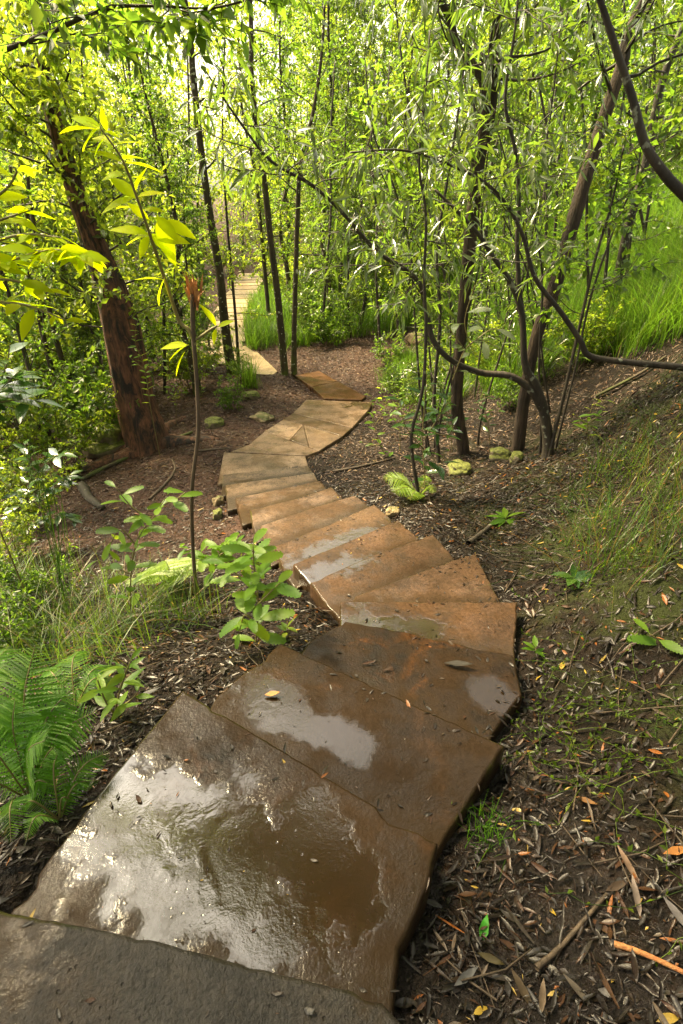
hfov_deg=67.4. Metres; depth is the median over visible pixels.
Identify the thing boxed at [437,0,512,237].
sapling tree
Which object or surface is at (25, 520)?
understory shrub
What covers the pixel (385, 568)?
stone step
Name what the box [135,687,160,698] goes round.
fallen leaf
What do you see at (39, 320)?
leaning sapling
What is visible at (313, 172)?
sapling tree
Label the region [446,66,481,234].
sapling tree
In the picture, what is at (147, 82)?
forest tree
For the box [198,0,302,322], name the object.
sapling tree
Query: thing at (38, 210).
leaning sapling
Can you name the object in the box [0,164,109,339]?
overhanging shrub
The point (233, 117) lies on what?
distant woodland
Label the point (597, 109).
sapling tree
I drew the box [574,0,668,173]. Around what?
sapling tree
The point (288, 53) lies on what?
forest tree
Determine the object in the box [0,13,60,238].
sapling tree
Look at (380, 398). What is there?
leafy sprig
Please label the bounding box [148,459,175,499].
fallen stick
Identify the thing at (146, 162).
sapling tree
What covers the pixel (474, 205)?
wiry stem
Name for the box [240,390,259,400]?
rock
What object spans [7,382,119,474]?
understory shrub
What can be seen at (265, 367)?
paving slab
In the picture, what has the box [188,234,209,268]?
understory shrub
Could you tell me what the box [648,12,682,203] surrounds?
sapling tree
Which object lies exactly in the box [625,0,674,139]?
sapling tree
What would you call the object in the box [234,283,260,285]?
stone step
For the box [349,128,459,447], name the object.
sapling
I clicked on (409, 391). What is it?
understory shrub
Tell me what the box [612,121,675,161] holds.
understory shrub
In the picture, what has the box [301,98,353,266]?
sapling tree
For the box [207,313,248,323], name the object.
paving slab
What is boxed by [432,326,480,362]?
understory shrub
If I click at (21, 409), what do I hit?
dark shrub
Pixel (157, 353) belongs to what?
understory shrub
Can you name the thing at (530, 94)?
sapling tree
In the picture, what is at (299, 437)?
paving slab
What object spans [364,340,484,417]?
shrub
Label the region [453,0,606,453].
thin sapling
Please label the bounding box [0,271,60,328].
understory shrub
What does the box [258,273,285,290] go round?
understory shrub
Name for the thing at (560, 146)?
slim tree
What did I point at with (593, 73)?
sapling tree
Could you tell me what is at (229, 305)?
stone step
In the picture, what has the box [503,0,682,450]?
leaning tree
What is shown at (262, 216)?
sapling tree
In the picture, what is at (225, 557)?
leafy shrub
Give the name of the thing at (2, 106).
sapling tree
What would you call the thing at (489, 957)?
fallen leaf
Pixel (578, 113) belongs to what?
sapling tree
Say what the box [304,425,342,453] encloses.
paving slab
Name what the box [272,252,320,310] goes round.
understory shrub
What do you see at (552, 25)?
sapling tree
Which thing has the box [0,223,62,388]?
leaning sapling
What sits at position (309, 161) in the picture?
sapling tree
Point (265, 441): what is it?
paving slab
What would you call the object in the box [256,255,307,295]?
understory shrub
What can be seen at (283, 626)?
seedling
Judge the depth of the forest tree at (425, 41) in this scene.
18.51 m
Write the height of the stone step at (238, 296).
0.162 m
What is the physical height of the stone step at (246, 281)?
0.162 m
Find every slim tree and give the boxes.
[103,42,169,358]
[112,1,206,393]
[136,84,212,364]
[141,42,220,368]
[161,120,234,346]
[181,31,275,372]
[378,0,472,348]
[442,24,503,326]
[447,0,538,364]
[501,0,595,309]
[503,0,608,351]
[519,0,598,298]
[520,1,588,283]
[541,0,633,328]
[549,0,682,341]
[587,0,681,244]
[594,0,682,284]
[609,0,682,275]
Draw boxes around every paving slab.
[201,335,245,345]
[203,346,253,355]
[205,327,244,335]
[205,341,242,349]
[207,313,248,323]
[208,320,243,328]
[214,308,247,312]
[215,352,260,365]
[217,452,307,487]
[231,445,272,454]
[240,352,277,374]
[249,431,318,458]
[266,419,302,440]
[284,413,351,438]
[290,425,308,447]
[294,400,372,429]
[295,371,336,390]
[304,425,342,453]
[311,381,365,401]
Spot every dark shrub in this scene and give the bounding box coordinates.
[0,341,63,618]
[0,439,82,543]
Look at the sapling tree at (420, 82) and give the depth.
13.50 m
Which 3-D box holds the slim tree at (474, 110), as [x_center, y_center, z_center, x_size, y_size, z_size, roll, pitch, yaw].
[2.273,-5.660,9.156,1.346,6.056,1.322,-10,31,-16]
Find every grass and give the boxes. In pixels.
[0,523,244,712]
[234,239,455,349]
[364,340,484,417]
[410,154,682,398]
[455,370,682,630]
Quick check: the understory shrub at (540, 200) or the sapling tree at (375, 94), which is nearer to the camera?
the understory shrub at (540, 200)
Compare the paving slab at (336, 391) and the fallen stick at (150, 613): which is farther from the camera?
the paving slab at (336, 391)
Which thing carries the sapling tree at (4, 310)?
on the ground at (550, 940)
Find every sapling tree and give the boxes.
[0,2,159,394]
[0,3,89,298]
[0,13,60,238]
[0,23,108,370]
[0,58,93,363]
[0,108,32,232]
[0,144,90,467]
[0,245,42,409]
[0,272,24,334]
[0,290,26,350]
[0,352,42,494]
[41,0,178,361]
[42,0,136,263]
[50,72,174,377]
[72,66,118,245]
[76,0,215,368]
[88,32,201,317]
[96,86,132,247]
[131,68,178,217]
[138,130,163,247]
[147,146,224,392]
[159,94,191,222]
[168,101,218,254]
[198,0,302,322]
[223,130,259,275]
[239,138,290,283]
[251,115,284,269]
[275,28,320,253]
[282,132,307,257]
[284,0,358,245]
[287,0,361,284]
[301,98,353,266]
[302,79,324,253]
[302,104,319,248]
[305,0,384,292]
[306,0,383,283]
[312,0,388,272]
[321,0,406,334]
[352,1,418,288]
[358,43,385,235]
[362,33,424,246]
[365,0,452,325]
[372,0,468,263]
[394,2,440,201]
[420,100,447,229]
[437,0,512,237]
[446,3,511,197]
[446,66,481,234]
[492,0,571,236]
[497,0,598,207]
[497,23,540,176]
[498,0,603,185]
[524,1,586,152]
[555,0,647,202]
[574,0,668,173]
[576,0,627,133]
[608,0,682,161]
[618,2,682,170]
[623,30,676,153]
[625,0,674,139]
[648,12,682,114]
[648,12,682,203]
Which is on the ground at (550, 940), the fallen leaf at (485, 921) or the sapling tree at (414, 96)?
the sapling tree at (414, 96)
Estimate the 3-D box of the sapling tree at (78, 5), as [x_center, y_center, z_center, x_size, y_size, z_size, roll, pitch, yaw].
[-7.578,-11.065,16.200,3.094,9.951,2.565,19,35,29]
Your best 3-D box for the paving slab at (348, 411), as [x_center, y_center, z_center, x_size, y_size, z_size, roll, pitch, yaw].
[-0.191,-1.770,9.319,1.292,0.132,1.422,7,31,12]
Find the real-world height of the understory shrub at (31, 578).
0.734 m
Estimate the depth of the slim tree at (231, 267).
10.70 m
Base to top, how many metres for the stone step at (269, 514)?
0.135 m
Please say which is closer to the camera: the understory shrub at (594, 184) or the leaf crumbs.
the leaf crumbs
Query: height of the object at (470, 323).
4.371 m
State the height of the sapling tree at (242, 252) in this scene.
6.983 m
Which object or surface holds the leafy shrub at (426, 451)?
on the ground at (550, 940)
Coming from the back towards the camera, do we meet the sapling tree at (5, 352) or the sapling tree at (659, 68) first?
the sapling tree at (659, 68)
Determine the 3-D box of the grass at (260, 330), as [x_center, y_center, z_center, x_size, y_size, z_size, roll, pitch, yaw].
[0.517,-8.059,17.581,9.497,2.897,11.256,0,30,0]
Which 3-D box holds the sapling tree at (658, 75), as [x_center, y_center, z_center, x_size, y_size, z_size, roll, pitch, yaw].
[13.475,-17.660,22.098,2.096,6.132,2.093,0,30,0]
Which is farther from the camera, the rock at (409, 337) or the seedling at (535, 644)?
the rock at (409, 337)
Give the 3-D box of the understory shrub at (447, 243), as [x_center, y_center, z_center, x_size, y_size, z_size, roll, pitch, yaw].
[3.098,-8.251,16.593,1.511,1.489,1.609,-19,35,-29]
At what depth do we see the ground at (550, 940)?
2.75 m
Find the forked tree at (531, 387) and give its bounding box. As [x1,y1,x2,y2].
[165,0,627,459]
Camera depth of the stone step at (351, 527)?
4.59 m
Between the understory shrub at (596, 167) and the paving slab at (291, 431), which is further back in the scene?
the understory shrub at (596, 167)
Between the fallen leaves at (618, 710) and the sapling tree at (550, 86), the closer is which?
the fallen leaves at (618, 710)
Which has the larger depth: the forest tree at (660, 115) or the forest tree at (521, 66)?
the forest tree at (521, 66)
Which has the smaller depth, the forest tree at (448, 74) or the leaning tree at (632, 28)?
the leaning tree at (632, 28)
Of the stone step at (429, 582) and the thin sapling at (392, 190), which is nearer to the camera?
the stone step at (429, 582)
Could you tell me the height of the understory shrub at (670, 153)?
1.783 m
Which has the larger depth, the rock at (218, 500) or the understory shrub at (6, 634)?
the rock at (218, 500)
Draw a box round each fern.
[0,645,34,726]
[0,646,97,841]
[20,750,109,840]
[38,650,113,708]
[125,557,210,593]
[382,471,436,500]
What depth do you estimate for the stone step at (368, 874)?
1.57 m
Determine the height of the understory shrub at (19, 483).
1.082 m
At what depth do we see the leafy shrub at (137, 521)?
3.18 m
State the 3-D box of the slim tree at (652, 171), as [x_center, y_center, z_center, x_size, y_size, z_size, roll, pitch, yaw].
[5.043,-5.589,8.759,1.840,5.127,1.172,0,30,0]
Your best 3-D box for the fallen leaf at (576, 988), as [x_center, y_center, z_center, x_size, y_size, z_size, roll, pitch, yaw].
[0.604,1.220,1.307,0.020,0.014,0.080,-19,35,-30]
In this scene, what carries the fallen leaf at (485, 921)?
on the leaf litter at (628, 964)
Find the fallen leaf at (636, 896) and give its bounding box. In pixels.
[632,875,641,915]
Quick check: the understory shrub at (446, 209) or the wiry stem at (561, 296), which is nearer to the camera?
the wiry stem at (561, 296)
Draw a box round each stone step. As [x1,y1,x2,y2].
[0,911,400,1023]
[11,691,437,1015]
[211,644,503,863]
[217,303,247,307]
[218,299,251,305]
[221,466,312,500]
[225,473,317,515]
[226,290,256,294]
[226,294,253,298]
[228,286,260,290]
[234,280,263,284]
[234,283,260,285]
[235,481,325,530]
[236,277,262,279]
[250,487,341,545]
[260,496,368,571]
[275,505,390,590]
[293,520,419,591]
[302,622,521,740]
[310,535,453,623]
[338,554,499,625]
[339,601,516,660]
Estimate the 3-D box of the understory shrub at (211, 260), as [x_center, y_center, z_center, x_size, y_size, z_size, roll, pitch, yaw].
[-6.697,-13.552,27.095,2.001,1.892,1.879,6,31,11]
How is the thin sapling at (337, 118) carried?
on the ground at (550, 940)
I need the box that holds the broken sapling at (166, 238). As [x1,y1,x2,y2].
[60,106,233,604]
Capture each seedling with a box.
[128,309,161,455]
[161,349,191,424]
[185,357,219,396]
[215,369,246,397]
[276,616,296,636]
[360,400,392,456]
[487,508,525,526]
[521,635,545,656]
[552,564,594,587]
[627,618,682,654]
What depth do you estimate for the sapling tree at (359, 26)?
14.47 m
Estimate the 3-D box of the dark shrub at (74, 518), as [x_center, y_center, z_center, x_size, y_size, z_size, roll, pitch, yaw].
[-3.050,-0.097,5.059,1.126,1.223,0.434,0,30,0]
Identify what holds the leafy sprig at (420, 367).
on the ground at (550, 940)
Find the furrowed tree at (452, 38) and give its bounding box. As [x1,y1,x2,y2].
[340,0,623,457]
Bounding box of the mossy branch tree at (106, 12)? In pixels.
[0,0,328,93]
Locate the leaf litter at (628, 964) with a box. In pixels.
[0,370,682,1023]
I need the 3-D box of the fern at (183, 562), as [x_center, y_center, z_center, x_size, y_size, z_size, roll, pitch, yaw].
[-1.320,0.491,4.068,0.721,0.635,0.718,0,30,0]
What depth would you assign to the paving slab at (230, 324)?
17.39 m
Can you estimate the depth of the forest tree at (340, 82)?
21.50 m
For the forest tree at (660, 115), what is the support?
on the ground at (550, 940)
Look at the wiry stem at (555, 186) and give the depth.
6.55 m
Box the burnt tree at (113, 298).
[0,0,219,474]
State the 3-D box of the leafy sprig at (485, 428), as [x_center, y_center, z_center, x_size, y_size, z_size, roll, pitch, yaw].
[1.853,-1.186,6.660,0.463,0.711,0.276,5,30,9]
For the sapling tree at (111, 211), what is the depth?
8.76 m
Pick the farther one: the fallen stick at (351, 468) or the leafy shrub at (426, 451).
the fallen stick at (351, 468)
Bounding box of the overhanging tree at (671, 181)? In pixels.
[596,0,682,202]
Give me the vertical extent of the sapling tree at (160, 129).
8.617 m
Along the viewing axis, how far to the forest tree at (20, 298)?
8.79 m
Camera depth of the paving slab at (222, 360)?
13.01 m
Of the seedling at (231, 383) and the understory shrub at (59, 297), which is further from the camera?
the understory shrub at (59, 297)
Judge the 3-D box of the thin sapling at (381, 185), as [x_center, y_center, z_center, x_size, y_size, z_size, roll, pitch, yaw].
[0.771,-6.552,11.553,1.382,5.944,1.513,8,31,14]
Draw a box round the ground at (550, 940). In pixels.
[0,178,682,1023]
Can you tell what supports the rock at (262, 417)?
on the ground at (550, 940)
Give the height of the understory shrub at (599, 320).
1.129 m
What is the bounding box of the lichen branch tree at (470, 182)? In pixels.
[324,87,682,370]
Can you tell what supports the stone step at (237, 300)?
on the ground at (550, 940)
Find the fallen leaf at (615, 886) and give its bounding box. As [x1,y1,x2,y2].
[606,880,627,890]
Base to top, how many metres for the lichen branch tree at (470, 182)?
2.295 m
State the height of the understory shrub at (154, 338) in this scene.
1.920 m
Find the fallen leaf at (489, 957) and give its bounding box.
[478,952,504,964]
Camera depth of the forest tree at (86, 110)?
22.64 m
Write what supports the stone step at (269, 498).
on the ground at (550, 940)
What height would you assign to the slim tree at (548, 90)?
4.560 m
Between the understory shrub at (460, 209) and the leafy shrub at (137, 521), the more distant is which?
the understory shrub at (460, 209)
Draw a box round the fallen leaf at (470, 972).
[454,967,477,985]
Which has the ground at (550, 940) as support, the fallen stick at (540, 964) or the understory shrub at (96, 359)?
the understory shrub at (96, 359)
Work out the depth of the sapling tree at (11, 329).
9.93 m
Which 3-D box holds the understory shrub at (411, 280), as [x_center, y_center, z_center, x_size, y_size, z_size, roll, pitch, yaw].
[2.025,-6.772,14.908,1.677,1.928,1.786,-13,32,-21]
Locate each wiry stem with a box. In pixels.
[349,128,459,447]
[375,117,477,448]
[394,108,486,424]
[412,81,528,456]
[427,121,531,426]
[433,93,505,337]
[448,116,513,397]
[453,121,589,412]
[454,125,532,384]
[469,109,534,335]
[471,104,559,445]
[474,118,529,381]
[480,115,571,398]
[501,124,582,389]
[506,135,584,378]
[528,131,617,373]
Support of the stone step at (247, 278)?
on the ground at (550, 940)
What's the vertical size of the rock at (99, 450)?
0.277 m
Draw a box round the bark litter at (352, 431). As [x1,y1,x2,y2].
[0,320,682,522]
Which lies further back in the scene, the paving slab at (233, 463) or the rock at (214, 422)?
the rock at (214, 422)
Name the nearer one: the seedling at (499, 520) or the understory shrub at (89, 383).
the seedling at (499, 520)
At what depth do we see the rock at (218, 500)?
6.04 m
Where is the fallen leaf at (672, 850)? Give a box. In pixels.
[663,846,682,854]
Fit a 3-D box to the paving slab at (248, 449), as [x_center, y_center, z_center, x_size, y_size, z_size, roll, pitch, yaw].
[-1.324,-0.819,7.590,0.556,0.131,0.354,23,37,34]
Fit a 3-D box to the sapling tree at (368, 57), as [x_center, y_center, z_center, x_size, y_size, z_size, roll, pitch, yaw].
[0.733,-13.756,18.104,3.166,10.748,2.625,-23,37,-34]
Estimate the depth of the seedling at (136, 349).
7.13 m
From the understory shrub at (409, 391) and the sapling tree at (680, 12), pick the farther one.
the sapling tree at (680, 12)
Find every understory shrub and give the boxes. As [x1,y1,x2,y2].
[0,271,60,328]
[0,314,71,387]
[0,343,52,437]
[0,403,41,460]
[0,435,51,500]
[0,439,86,532]
[0,486,44,561]
[0,541,77,608]
[0,568,57,671]
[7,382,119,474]
[11,300,102,410]
[16,253,89,333]
[47,330,139,445]
[49,364,112,425]
[77,322,150,390]
[122,253,186,315]
[137,307,159,362]
[141,302,207,376]
[143,287,199,364]
[150,325,227,394]
[160,302,223,377]
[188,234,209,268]
[196,236,233,268]
[214,374,248,409]
[221,345,253,380]
[254,241,310,285]
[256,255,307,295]
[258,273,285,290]
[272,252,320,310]
[280,259,334,335]
[281,274,323,321]
[289,243,316,277]
[301,290,357,345]
[303,265,336,300]
[317,241,352,291]
[321,292,353,321]
[341,269,385,312]
[365,229,399,282]
[367,277,385,305]
[369,332,409,368]
[377,359,428,396]
[380,244,445,306]
[384,360,449,425]
[407,332,453,383]
[415,219,489,282]
[417,233,462,268]
[424,195,456,223]
[428,209,458,238]
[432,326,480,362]
[437,209,479,253]
[439,140,522,242]
[465,314,530,383]
[488,183,541,242]
[490,360,521,411]
[523,157,568,221]
[534,287,635,369]
[542,181,571,202]
[555,134,638,203]
[558,128,628,207]
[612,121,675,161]
[631,85,682,176]
[640,141,682,175]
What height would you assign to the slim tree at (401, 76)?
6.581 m
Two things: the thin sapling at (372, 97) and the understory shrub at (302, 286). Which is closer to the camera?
the thin sapling at (372, 97)
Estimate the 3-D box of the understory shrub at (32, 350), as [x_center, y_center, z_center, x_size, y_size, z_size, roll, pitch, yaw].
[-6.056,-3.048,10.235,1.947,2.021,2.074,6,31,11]
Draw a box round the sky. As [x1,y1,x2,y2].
[13,0,676,198]
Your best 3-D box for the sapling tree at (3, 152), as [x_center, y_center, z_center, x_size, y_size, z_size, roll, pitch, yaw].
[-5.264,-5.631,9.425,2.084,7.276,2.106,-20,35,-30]
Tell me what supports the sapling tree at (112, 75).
on the ground at (550, 940)
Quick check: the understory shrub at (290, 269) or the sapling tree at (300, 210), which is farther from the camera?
the sapling tree at (300, 210)
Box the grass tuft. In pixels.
[451,790,535,878]
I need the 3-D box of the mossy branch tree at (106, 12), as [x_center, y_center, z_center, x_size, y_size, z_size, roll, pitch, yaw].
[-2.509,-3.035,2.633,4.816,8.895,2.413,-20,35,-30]
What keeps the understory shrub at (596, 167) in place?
on the ground at (550, 940)
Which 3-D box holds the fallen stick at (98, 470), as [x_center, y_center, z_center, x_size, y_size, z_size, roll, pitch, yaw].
[-3.193,-0.913,8.005,0.227,0.222,1.977,23,37,34]
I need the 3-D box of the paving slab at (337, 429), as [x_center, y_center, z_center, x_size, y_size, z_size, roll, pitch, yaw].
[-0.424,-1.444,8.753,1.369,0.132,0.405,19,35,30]
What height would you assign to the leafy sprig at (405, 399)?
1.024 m
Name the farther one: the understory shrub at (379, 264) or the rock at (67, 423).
the understory shrub at (379, 264)
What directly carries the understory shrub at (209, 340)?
on the ground at (550, 940)
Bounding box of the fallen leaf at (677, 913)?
[663,896,682,924]
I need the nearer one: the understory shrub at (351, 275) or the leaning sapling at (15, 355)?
the leaning sapling at (15, 355)
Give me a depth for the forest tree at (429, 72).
28.88 m
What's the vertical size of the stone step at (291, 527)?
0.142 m
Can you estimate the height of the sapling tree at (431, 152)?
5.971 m
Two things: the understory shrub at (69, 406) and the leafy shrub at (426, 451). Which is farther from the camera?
the understory shrub at (69, 406)
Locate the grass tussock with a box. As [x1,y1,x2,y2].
[229,347,262,388]
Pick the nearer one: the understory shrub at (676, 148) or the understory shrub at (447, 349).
the understory shrub at (447, 349)
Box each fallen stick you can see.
[76,481,104,510]
[77,431,192,481]
[121,608,178,619]
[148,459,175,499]
[198,448,229,451]
[333,457,394,472]
[466,511,500,544]
[534,892,607,971]
[595,355,666,397]
[614,940,682,974]
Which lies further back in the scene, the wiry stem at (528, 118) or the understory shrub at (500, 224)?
the understory shrub at (500, 224)
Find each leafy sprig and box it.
[364,378,395,423]
[384,379,414,434]
[398,343,439,406]
[436,385,468,451]
[470,391,504,444]
[572,398,613,444]
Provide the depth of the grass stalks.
3.47 m
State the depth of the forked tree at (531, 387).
4.05 m
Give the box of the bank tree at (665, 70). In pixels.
[572,15,682,320]
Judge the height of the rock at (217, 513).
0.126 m
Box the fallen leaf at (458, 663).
[445,660,471,665]
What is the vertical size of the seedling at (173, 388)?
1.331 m
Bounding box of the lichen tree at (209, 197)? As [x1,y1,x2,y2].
[97,0,252,377]
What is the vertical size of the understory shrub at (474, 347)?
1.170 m
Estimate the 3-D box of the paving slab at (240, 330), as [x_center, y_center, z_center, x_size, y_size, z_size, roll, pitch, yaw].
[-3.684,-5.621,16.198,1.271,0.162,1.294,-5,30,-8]
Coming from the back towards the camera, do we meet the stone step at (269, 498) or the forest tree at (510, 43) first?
the forest tree at (510, 43)
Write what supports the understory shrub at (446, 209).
on the ground at (550, 940)
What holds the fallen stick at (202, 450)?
on the ground at (550, 940)
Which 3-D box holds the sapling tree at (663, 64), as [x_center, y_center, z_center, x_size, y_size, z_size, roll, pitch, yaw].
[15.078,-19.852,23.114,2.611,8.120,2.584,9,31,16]
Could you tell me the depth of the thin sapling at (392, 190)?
11.35 m
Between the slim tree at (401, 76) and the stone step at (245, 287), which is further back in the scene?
the stone step at (245, 287)
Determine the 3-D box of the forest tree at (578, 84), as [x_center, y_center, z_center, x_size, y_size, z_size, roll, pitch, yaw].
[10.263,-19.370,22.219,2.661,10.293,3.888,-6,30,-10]
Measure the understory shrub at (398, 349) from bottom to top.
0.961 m
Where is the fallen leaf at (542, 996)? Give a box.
[539,978,545,1011]
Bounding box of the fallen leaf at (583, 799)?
[577,796,598,804]
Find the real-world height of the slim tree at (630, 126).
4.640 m
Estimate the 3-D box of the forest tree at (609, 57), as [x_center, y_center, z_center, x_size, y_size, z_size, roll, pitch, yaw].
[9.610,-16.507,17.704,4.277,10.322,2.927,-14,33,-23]
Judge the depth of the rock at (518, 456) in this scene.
5.96 m
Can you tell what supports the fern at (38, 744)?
on the ground at (550, 940)
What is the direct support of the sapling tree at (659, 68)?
on the ground at (550, 940)
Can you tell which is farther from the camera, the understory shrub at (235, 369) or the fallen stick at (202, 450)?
the understory shrub at (235, 369)
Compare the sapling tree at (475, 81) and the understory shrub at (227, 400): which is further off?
the sapling tree at (475, 81)
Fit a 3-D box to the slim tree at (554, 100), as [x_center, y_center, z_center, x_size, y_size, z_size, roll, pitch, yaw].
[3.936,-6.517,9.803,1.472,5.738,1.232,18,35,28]
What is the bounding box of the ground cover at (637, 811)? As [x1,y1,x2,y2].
[499,510,682,966]
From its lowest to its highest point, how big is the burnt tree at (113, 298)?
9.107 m
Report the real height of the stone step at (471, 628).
0.163 m
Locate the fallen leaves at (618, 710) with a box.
[2,326,682,1007]
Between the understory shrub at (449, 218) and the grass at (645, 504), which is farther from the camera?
the understory shrub at (449, 218)
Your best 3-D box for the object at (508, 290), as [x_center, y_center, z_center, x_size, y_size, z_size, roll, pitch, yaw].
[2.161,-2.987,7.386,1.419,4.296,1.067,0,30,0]
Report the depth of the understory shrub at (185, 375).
10.31 m
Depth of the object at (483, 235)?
8.31 m
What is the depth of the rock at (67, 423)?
8.91 m
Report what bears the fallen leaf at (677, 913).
on the ground at (550, 940)
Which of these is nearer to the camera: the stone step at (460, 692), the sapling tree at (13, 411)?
the stone step at (460, 692)
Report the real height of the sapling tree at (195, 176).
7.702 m
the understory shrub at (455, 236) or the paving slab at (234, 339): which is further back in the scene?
the understory shrub at (455, 236)
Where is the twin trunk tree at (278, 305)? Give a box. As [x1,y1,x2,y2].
[170,0,366,375]
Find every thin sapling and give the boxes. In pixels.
[299,43,357,343]
[321,59,367,336]
[341,49,402,348]
[350,46,476,453]
[351,59,417,341]
[365,0,485,500]
[406,0,500,462]
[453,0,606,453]
[532,112,673,456]
[554,86,682,449]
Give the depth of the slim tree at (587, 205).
6.86 m
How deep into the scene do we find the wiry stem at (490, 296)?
6.52 m
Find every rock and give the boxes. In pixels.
[50,415,79,436]
[82,438,124,457]
[86,419,122,444]
[204,416,223,429]
[212,495,224,506]
[213,508,221,519]
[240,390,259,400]
[250,412,274,422]
[386,506,399,518]
[405,331,427,346]
[447,459,471,475]
[489,447,511,461]
[509,451,523,464]
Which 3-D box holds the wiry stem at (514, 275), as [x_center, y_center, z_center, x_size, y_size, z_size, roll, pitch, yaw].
[2.291,-2.836,6.915,1.146,4.110,1.034,-23,37,-35]
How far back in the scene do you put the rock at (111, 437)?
8.07 m
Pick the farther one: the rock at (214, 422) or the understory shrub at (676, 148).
the understory shrub at (676, 148)
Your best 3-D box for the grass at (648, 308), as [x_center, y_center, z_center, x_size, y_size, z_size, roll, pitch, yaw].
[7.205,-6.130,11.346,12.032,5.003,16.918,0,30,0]
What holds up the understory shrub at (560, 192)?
on the ground at (550, 940)
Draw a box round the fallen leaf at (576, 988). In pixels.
[563,974,590,1004]
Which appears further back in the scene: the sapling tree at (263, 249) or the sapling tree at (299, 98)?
the sapling tree at (299, 98)
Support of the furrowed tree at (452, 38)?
on the ground at (550, 940)
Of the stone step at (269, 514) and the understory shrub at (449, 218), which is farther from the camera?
the understory shrub at (449, 218)
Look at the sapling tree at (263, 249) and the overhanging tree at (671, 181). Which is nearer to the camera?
the overhanging tree at (671, 181)
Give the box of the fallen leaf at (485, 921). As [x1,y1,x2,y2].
[479,914,488,939]
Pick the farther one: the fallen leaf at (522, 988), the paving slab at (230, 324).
the paving slab at (230, 324)
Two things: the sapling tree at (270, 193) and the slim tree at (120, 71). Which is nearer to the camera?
the slim tree at (120, 71)
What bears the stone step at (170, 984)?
on the ground at (550, 940)
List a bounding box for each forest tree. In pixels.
[0,1,97,390]
[46,8,127,217]
[91,0,227,395]
[138,53,200,275]
[222,0,325,304]
[250,5,308,258]
[259,0,382,316]
[305,0,367,225]
[379,6,458,224]
[404,2,451,181]
[418,0,561,258]
[425,0,474,214]
[437,0,522,168]
[495,0,538,146]
[530,5,585,145]
[556,0,658,136]
[558,0,611,191]
[612,4,682,159]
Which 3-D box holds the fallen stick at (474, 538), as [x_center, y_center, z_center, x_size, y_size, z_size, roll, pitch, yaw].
[1.248,0.129,4.425,0.052,0.107,0.746,20,36,31]
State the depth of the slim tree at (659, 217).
8.59 m
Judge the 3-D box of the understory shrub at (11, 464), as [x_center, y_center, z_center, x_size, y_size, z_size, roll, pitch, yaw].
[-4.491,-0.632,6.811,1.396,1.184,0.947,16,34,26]
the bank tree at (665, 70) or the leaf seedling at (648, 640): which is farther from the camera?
the bank tree at (665, 70)
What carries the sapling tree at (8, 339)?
on the ground at (550, 940)
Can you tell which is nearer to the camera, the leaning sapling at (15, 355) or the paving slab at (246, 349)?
the leaning sapling at (15, 355)
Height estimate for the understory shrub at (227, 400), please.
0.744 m
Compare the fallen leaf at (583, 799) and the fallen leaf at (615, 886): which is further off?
the fallen leaf at (583, 799)
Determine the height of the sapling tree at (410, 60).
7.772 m
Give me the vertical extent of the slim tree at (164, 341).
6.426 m
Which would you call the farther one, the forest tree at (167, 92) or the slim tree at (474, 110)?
the forest tree at (167, 92)
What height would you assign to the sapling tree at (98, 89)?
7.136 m
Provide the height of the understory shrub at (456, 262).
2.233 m
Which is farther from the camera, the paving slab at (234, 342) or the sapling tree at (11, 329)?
the paving slab at (234, 342)
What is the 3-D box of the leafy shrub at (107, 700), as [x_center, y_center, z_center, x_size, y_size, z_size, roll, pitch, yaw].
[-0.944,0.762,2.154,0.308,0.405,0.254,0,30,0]
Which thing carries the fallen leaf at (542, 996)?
on the ground at (550, 940)
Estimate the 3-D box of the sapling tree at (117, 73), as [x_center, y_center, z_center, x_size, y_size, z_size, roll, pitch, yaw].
[-5.256,-8.648,13.899,2.566,7.886,2.127,9,31,16]
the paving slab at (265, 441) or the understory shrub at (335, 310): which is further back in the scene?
the understory shrub at (335, 310)
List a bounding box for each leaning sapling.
[0,99,88,414]
[0,149,80,403]
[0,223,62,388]
[0,323,67,453]
[3,105,98,376]
[49,166,107,365]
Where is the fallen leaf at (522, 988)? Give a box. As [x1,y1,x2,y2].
[511,968,530,1002]
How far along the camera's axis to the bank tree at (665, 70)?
6.72 m
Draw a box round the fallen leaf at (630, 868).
[617,845,637,883]
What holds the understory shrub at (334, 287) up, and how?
on the ground at (550, 940)
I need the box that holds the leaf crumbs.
[6,401,520,1023]
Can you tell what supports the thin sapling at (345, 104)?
on the ground at (550, 940)
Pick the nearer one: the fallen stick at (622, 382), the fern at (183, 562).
the fern at (183, 562)
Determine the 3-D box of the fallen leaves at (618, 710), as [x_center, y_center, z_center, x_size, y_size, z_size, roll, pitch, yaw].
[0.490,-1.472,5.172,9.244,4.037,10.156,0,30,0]
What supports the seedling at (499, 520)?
on the leaf litter at (628, 964)
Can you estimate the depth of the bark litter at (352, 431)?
7.79 m
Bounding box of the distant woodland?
[0,0,681,246]
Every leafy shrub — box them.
[77,647,153,722]
[84,480,202,621]
[177,532,270,597]
[202,528,301,648]
[384,369,462,493]
[423,279,515,379]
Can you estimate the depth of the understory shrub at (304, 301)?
13.83 m
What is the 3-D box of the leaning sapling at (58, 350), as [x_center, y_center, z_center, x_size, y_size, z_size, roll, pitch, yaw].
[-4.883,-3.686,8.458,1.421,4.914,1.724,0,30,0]

